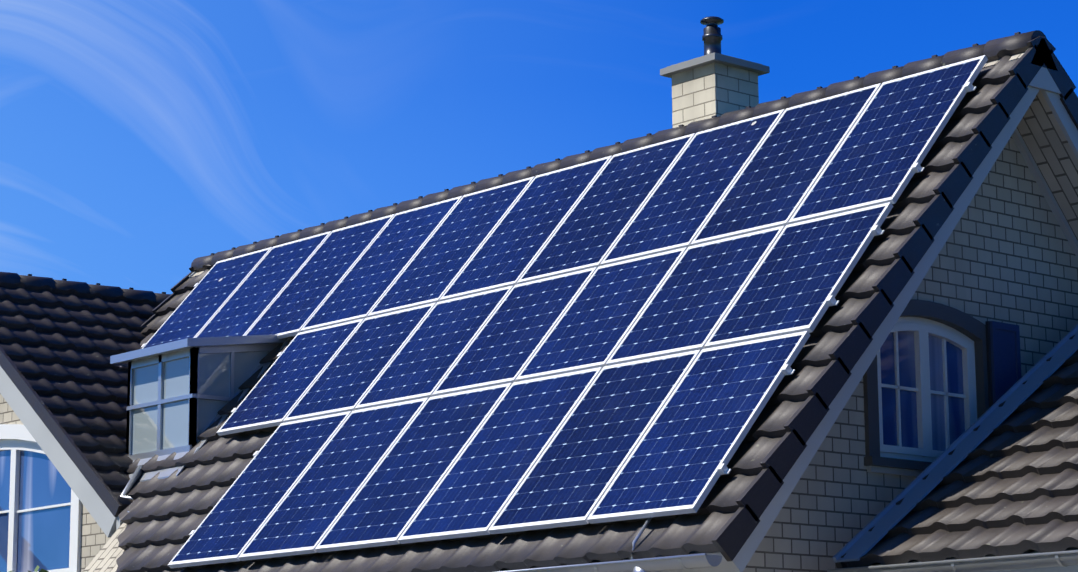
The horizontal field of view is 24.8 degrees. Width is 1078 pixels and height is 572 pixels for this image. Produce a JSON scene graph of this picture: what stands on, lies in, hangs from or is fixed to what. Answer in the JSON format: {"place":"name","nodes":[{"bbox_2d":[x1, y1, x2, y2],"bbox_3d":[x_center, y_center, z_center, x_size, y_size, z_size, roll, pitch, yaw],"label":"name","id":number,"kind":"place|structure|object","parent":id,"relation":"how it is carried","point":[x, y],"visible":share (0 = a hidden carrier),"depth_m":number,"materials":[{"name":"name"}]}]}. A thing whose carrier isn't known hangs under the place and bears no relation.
{"place":"outdoors","nodes":[
{"label":"outdoors","id":0,"kind":"place"},
{"bbox_2d":[9,565,48,571],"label":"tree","id":1,"kind":"object","parent":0,"point":[37,568],"visible":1,"depth_m":17.51,"materials":[{"name":"green plant"}]},
{"bbox_2d":[0,393,112,571],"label":"brick wall","id":2,"kind":"structure","parent":0,"point":[94,538],"depth_m":22.43,"materials":[{"name":"beige brick"}]},
{"bbox_2d":[0,424,81,571],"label":"wing window","id":3,"kind":"structure","parent":2,"relation":"in","point":[40,513],"depth_m":23.35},
{"bbox_2d":[0,314,145,510],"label":"roof tiles","id":4,"kind":"object","parent":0,"point":[76,379],"visible":0.75,"depth_m":23.58,"materials":[{"name":"black tile"}]},
{"bbox_2d":[0,0,1077,293],"label":"sky","id":5,"kind":"structure","parent":0,"point":[141,140],"materials":[{"name":"blue"}]},
{"bbox_2d":[835,562,848,568],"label":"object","id":6,"kind":"object","parent":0,"point":[839,565],"visible":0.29,"depth_m":15.64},
{"bbox_2d":[870,547,1077,565],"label":"roof annex slab","id":7,"kind":"structure","parent":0,"point":[1029,551],"depth_m":14.84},
{"bbox_2d":[841,335,1077,567],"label":"roof annex tiles","id":8,"kind":"object","parent":7,"relation":"on","point":[1008,485],"visible":0.88,"depth_m":15.56,"materials":[{"name":"brown tile"}]},
{"label":"pavement","id":9,"kind":"structure","parent":0,"visible":0},
{"bbox_2d":[743,137,1077,571],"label":"brick wall","id":10,"kind":"structure","parent":9,"relation":"on","point":[1006,254],"depth_m":17.69,"materials":[{"name":"beige brick"}]},
{"bbox_2d":[0,36,1077,561],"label":"roof edge tiles","id":11,"kind":"object","parent":10,"relation":"attached to","point":[784,454],"visible":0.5,"depth_m":16.57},
{"bbox_3d":[-3.727,1.636,26.392,6.040,2.826,6.984,9,-14,-40],"label":"wing roof","id":12,"kind":"object","parent":11,"relation":"attached to","visible":0},
{"bbox_2d":[0,282,159,330],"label":"roof tiles","id":13,"kind":"object","parent":12,"relation":"on","point":[47,301],"visible":0.25,"depth_m":25.20,"materials":[{"name":"grey tile"}]},
{"bbox_2d":[0,272,170,302],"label":"roof ridge caps","id":14,"kind":"object","parent":13,"relation":"on","point":[65,284],"visible":0.29,"depth_m":25.64,"materials":[{"name":"grey tile"}]},
{"bbox_2d":[82,52,1077,571],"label":"roof slab","id":15,"kind":"structure","parent":10,"relation":"attached to","point":[1046,144],"depth_m":18.19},
{"bbox_2d":[116,515,122,529],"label":"wing eave fascia","id":16,"kind":"structure","parent":15,"relation":"attached to","point":[119,522],"depth_m":21.57,"materials":[{"name":"white paint"}]},
{"bbox_2d":[110,334,291,481],"bbox_3d":[-3.110,1.111,22.535,1.320,1.484,1.330,9,-14,-40],"label":"dormer frame","id":17,"kind":"object","parent":15,"relation":"on","point":[191,348],"visible":0.62,"depth_m":22.16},
{"bbox_2d":[132,351,270,454],"bbox_3d":[-3.082,1.099,22.582,0.960,1.098,1.100,9,-14,-40],"label":"dormer glass","id":18,"kind":"object","parent":17,"relation":"in","point":[214,374],"visible":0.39,"depth_m":22.17,"materials":[{"name":"clear glass"}]},
{"bbox_2d":[0,49,1077,571],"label":"roof barge boards","id":19,"kind":"object","parent":15,"relation":"attached to","point":[80,485],"visible":0.19,"depth_m":17.32,"materials":[{"name":"white wood"}]},
{"bbox_2d":[141,82,975,535],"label":"panel mounting brackets","id":20,"kind":"object","parent":15,"relation":"attached to","point":[831,300],"visible":0.15,"depth_m":16.76,"materials":[{"name":"silver metal"}]},
{"bbox_2d":[142,55,987,567],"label":"solar panels","id":21,"kind":"object","parent":15,"relation":"attached to","point":[616,337],"visible":0.98,"depth_m":18.65,"materials":[{"name":"blue glass"}]},
{"bbox_2d":[116,46,1028,571],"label":"roof tiles","id":22,"kind":"object","parent":15,"relation":"on","point":[164,518],"visible":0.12,"depth_m":17.11,"materials":[{"name":"grey tile"}]},
{"bbox_2d":[119,465,1077,571],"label":"gutters","id":23,"kind":"object","parent":15,"relation":"attached to","point":[982,564],"visible":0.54,"depth_m":15.00,"materials":[{"name":"silver metal"}]},
{"bbox_2d":[191,30,1045,269],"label":"roof ridge caps","id":24,"kind":"object","parent":15,"relation":"on","point":[994,47],"visible":0.6,"depth_m":20.74,"materials":[{"name":"grey tile"}]},
{"bbox_2d":[672,62,758,127],"bbox_3d":[1.504,-1.070,20.764,0.520,1.500,0.520,9,-14,-40],"label":"chimney stack","id":25,"kind":"object","parent":15,"relation":"on","point":[708,91],"visible":0.36,"depth_m":20.67,"materials":[{"name":"beige brick"}]},
{"bbox_2d":[660,52,769,77],"bbox_3d":[1.499,-1.844,20.909,0.660,0.075,0.660,9,-14,-40],"label":"chimney cap","id":26,"kind":"object","parent":25,"relation":"on","point":[671,70],"visible":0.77,"depth_m":20.69,"materials":[{"name":"grey concrete"}]},
{"bbox_2d":[700,16,723,54],"bbox_3d":[1.484,-2.087,20.970,0.206,0.424,0.206,9,-14,-40],"label":"chimney flue","id":27,"kind":"object","parent":26,"relation":"on","point":[712,38],"visible":0.75,"depth_m":20.92,"materials":[{"name":"black metal"}]},
{"bbox_2d":[863,299,988,476],"bbox_3d":[2.715,0.728,17.183,1.410,1.250,0.195,9,-14,-40],"label":"gable window","id":28,"kind":"structure","parent":10,"relation":"attached to","point":[925,388],"depth_m":17.19,"materials":[{"name":"white plastic"}]},
{"bbox_2d":[985,321,992,407],"bbox_3d":[3.233,0.849,17.524,0.020,1.210,0.024,9,-14,-40],"label":"shutter edge","id":29,"kind":"object","parent":10,"relation":"attached to","point":[989,365],"visible":0.64,"depth_m":17.57,"materials":[{"name":"blue wood"}]},
{"bbox_2d":[990,321,1020,403],"bbox_3d":[3.366,0.866,17.621,0.310,1.210,0.043,9,-14,-40],"label":"window shutter","id":30,"kind":"object","parent":10,"relation":"attached to","point":[1005,356],"visible":0.33,"depth_m":17.67,"materials":[{"name":"blue wood"}]},
{"label":"annex","id":31,"kind":"object","parent":9,"relation":"on","visible":0},
{"bbox_2d":[832,324,1077,571],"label":"annex bargeboard","id":32,"kind":"object","parent":31,"relation":"on","point":[886,519],"visible":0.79,"depth_m":16.41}
]}

